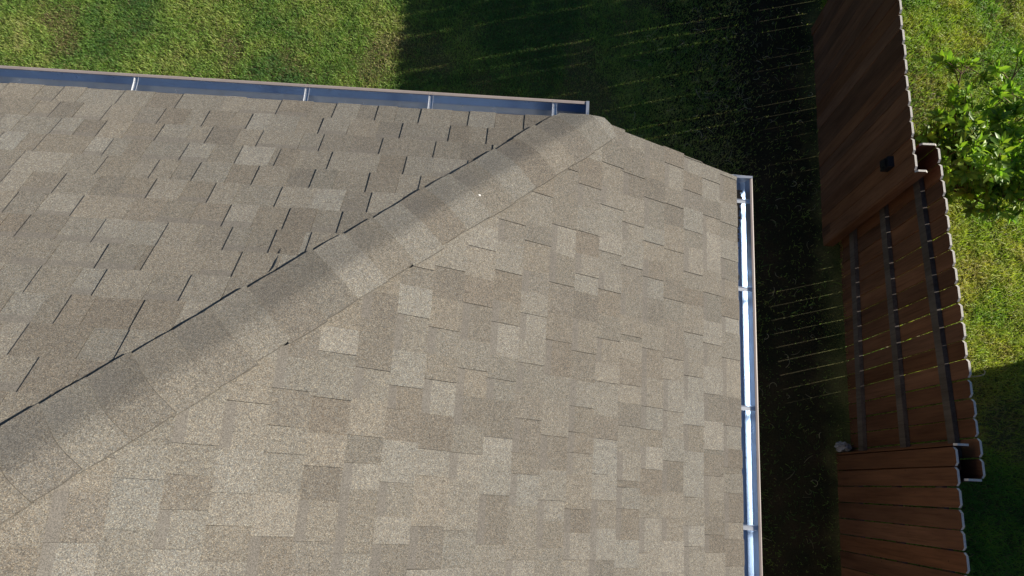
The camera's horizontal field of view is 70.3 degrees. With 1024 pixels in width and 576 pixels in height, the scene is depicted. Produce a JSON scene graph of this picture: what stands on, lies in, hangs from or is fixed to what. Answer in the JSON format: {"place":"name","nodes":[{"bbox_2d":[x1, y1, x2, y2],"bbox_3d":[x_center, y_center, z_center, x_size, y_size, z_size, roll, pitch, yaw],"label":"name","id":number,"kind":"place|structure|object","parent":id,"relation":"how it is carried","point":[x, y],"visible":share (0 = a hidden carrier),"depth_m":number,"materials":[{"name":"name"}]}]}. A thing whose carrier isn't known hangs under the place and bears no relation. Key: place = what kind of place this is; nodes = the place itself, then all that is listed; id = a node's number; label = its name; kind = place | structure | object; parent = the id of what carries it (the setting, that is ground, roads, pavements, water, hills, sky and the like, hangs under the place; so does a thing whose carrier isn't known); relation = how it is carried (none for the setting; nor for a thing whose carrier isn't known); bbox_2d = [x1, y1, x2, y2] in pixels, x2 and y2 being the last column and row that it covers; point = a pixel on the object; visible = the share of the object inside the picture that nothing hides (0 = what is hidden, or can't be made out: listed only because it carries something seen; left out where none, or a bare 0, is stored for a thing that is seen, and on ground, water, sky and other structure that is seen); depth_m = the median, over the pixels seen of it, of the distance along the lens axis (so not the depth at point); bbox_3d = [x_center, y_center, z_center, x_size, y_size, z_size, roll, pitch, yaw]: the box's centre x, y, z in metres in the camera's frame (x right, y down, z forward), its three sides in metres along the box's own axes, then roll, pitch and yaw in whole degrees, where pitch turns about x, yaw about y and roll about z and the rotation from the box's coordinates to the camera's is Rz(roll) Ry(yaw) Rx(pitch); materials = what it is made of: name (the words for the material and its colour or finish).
{"place":"outdoors","nodes":[
{"label":"outdoors","id":0,"kind":"place"},
{"bbox_2d":[0,0,1023,575],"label":"ground","id":1,"kind":"structure","parent":0,"point":[796,392],"depth_m":7.74,"materials":[{"name":"green plant"}]},
{"bbox_2d":[0,65,762,575],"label":"house","id":2,"kind":"structure","parent":1,"relation":"on","point":[266,329],"depth_m":2.96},
{"bbox_2d":[834,441,851,452],"bbox_3d":[3.093,1.485,6.802,0.151,0.132,0.107,3,75,0],"label":"stone","id":3,"kind":"object","parent":1,"relation":"on","point":[840,446],"visible":0.99,"depth_m":6.77,"materials":[{"name":"grey stone"}]},
{"bbox_2d":[811,0,985,575],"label":"wooden fence","id":4,"kind":"object","parent":1,"relation":"on","point":[877,223],"visible":1,"depth_m":6.13,"materials":[{"name":"brown wood"}]},
{"bbox_2d":[879,156,894,171],"bbox_3d":[3.116,-1.030,6.035,0.075,0.120,0.090,3,75,0],"label":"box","id":5,"kind":"object","parent":4,"relation":"attached to","point":[887,164],"visible":1,"depth_m":6.01,"materials":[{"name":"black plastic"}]},
{"bbox_2d":[910,42,1023,224],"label":"leafy shrub","id":6,"kind":"object","parent":1,"relation":"on","point":[987,161],"visible":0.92,"depth_m":6.73,"materials":[{"name":"green plant"}]},
{"bbox_2d":[817,0,1023,575],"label":"long grass","id":7,"kind":"structure","parent":0,"point":[1011,268],"depth_m":7.27,"materials":[{"name":"green plant"}]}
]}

